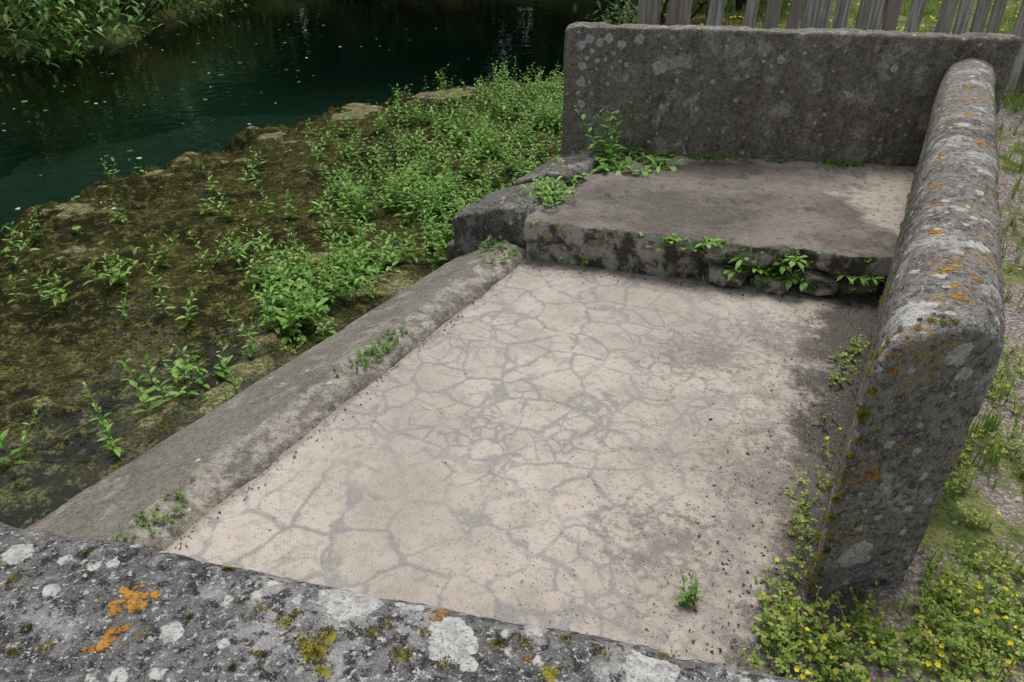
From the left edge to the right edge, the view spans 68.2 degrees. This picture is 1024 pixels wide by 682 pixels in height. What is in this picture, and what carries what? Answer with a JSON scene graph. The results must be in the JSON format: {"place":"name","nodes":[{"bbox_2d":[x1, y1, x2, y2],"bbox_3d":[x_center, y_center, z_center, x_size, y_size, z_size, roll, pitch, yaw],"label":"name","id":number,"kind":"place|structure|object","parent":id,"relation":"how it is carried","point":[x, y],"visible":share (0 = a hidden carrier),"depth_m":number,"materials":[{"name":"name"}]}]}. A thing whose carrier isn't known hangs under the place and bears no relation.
{"place":"outdoors","nodes":[
{"label":"outdoors","id":0,"kind":"place"},
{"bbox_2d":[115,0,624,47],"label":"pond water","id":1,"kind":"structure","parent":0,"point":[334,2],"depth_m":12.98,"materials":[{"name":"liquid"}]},
{"bbox_2d":[2,21,535,228],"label":"floating petals and leaves","id":2,"kind":"object","parent":1,"relation":"on","point":[78,227],"visible":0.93,"depth_m":6.75,"materials":[{"name":"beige plant"}]},
{"bbox_2d":[0,0,1023,681],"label":"ground","id":3,"kind":"structure","parent":0,"point":[104,96],"depth_m":10.06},
{"bbox_2d":[0,0,185,68],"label":"bank shrub","id":4,"kind":"object","parent":3,"relation":"on","point":[43,17],"visible":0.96,"depth_m":8.92,"materials":[{"name":"green plant"}]},
{"bbox_2d":[35,0,210,35],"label":"bank shrub","id":5,"kind":"object","parent":3,"relation":"on","point":[162,6],"visible":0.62,"depth_m":10.87,"materials":[{"name":"green plant"}]},
{"bbox_2d":[157,0,248,19],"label":"bank shrub","id":6,"kind":"object","parent":3,"relation":"on","point":[205,6],"visible":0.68,"depth_m":12.03,"materials":[{"name":"green plant"}]},
{"bbox_2d":[24,241,525,550],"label":"sloping washing curb","id":7,"kind":"structure","parent":3,"relation":"on","point":[226,449],"depth_m":2.63,"materials":[{"name":"concrete"}]},
{"bbox_2d":[101,235,518,543],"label":"curb weeds","id":8,"kind":"object","parent":7,"relation":"on","point":[373,350],"visible":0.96,"depth_m":2.91,"materials":[{"name":"green plant"}]},
{"bbox_2d":[0,72,563,528],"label":"pond bed","id":9,"kind":"object","parent":3,"relation":"on","point":[54,354],"visible":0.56,"depth_m":4.21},
{"bbox_2d":[0,56,563,465],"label":"water mint plants","id":10,"kind":"object","parent":9,"relation":"on","point":[303,307],"visible":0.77,"depth_m":4.64,"materials":[{"name":"green plant"}]},
{"bbox_2d":[0,522,808,681],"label":"concrete wall","id":11,"kind":"structure","parent":3,"relation":"on","point":[71,619],"depth_m":0.96,"materials":[{"name":"grey concrete"}]},
{"bbox_2d":[82,584,531,662],"bbox_3d":[-0.076,0.379,0.968,0.917,0.031,0.113,1,31,2],"label":"orange lichen","id":12,"kind":"object","parent":11,"relation":"on","point":[132,598],"visible":1,"depth_m":0.99},
{"bbox_2d":[6,550,672,681],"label":"moss","id":13,"kind":"object","parent":11,"relation":"on","point":[314,648],"visible":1,"depth_m":0.94,"materials":[{"name":"green plant"}]},
{"bbox_2d":[0,544,776,681],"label":"pale lichen","id":14,"kind":"object","parent":11,"relation":"on","point":[456,639],"visible":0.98,"depth_m":0.97},
{"bbox_2d":[446,240,453,262],"bbox_3d":[-0.027,-0.448,4.383,0.451,0.491,0.680,16,35,25],"label":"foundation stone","id":15,"kind":"object","parent":3,"relation":"on","point":[450,251],"visible":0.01,"depth_m":4.11,"materials":[{"name":"grey stone"}]},
{"bbox_2d":[451,179,566,258],"bbox_3d":[-0.001,-0.496,4.188,0.514,0.753,0.475,16,34,25],"label":"platform edge stone","id":16,"kind":"object","parent":15,"relation":"on","point":[503,213],"visible":0.32,"depth_m":3.93,"materials":[{"name":"grey stone"}]},
{"bbox_2d":[510,145,613,186],"bbox_3d":[0.361,-0.812,4.691,0.447,0.767,0.904,16,34,24],"label":"platform edge stone","id":17,"kind":"object","parent":3,"relation":"on","point":[574,163],"visible":0.22,"depth_m":4.30,"materials":[{"name":"grey stone"}]},
{"bbox_2d":[576,0,667,24],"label":"bank shrub","id":18,"kind":"object","parent":3,"relation":"on","point":[630,21],"visible":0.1,"depth_m":7.02,"materials":[{"name":"green plant"}]},
{"bbox_2d":[573,0,761,24],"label":"bank shrub","id":19,"kind":"object","parent":3,"relation":"on","point":[665,5],"visible":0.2,"depth_m":8.25,"materials":[{"name":"green plant"}]},
{"bbox_2d":[523,151,915,295],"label":"raised platform","id":20,"kind":"structure","parent":3,"relation":"on","point":[793,217],"depth_m":3.72,"materials":[{"name":"concrete"}]},
{"bbox_2d":[519,97,892,295],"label":"platform weeds","id":21,"kind":"object","parent":20,"relation":"on","point":[604,162],"visible":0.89,"depth_m":3.92,"materials":[{"name":"green plant"}]},
{"bbox_2d":[575,149,897,165],"bbox_3d":[1.320,-1.096,4.529,1.887,0.047,0.030,5,31,7],"label":"moss","id":22,"kind":"object","parent":20,"relation":"on","point":[725,156],"visible":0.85,"depth_m":4.52,"materials":[{"name":"green plant"}]},
{"bbox_2d":[725,0,787,15],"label":"bank shrub","id":23,"kind":"object","parent":3,"relation":"on","point":[738,5],"visible":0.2,"depth_m":8.84,"materials":[{"name":"green plant"}]},
{"bbox_2d":[560,22,1022,166],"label":"back concrete wall","id":24,"kind":"structure","parent":3,"relation":"on","point":[756,100],"depth_m":4.31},
{"bbox_2d":[576,33,898,110],"bbox_3d":[1.248,-1.507,4.298,1.775,0.430,0.019,5,31,8],"label":"pale lichen","id":25,"kind":"object","parent":24,"relation":"attached to","point":[658,67],"visible":1,"depth_m":4.33},
{"bbox_2d":[635,0,1023,681],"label":"verge weeds and grass","id":26,"kind":"object","parent":3,"relation":"on","point":[867,628],"visible":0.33,"depth_m":1.90,"materials":[{"name":"green plant"}]},
{"bbox_2d":[637,0,1023,91],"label":"wooden picket fence","id":27,"kind":"object","parent":3,"relation":"on","point":[817,13],"visible":0.16,"depth_m":4.93,"materials":[{"name":"grey wood"}]},
{"bbox_2d":[805,58,1005,598],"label":"side concrete wall","id":28,"kind":"structure","parent":3,"relation":"on","point":[899,500],"depth_m":1.84,"materials":[{"name":"grey concrete"}]},
{"bbox_2d":[806,100,959,593],"bbox_3d":[1.576,-0.390,2.977,0.155,0.834,3.246,15,34,23],"label":"moss","id":29,"kind":"object","parent":28,"relation":"on","point":[861,413],"visible":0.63,"depth_m":1.82,"materials":[{"name":"green plant"}]},
{"bbox_2d":[837,68,995,567],"bbox_3d":[1.633,-0.401,2.886,0.197,0.719,3.093,16,35,25],"label":"pale lichen","id":30,"kind":"object","parent":28,"relation":"on","point":[857,553],"visible":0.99,"depth_m":1.71},
{"bbox_2d":[864,85,988,524],"bbox_3d":[1.496,-0.352,2.663,0.167,0.576,2.612,16,34,25],"label":"orange lichen","id":31,"kind":"object","parent":28,"relation":"attached to","point":[956,297],"visible":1,"depth_m":1.81},
{"bbox_2d":[165,259,882,681],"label":"cement floor","id":32,"kind":"structure","parent":0,"point":[517,471],"depth_m":2.43,"materials":[{"name":"beige concrete"}]},
{"bbox_2d":[174,161,887,676],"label":"leaf litter","id":33,"kind":"object","parent":32,"relation":"on","point":[694,435],"visible":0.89,"depth_m":2.57,"materials":[{"name":"brown plant"}]},
{"bbox_2d":[675,569,703,606],"bbox_3d":[0.461,0.650,1.962,0.070,0.069,0.074,11,32,17],"label":"floor weed","id":34,"kind":"object","parent":32,"relation":"on","point":[692,592],"visible":1,"depth_m":1.96,"materials":[{"name":"green plant"}]},
{"bbox_2d":[931,110,1023,638],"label":"gravel","id":35,"kind":"structure","parent":0,"point":[1020,499],"depth_m":2.46,"materials":[{"name":"stone"}]}
]}

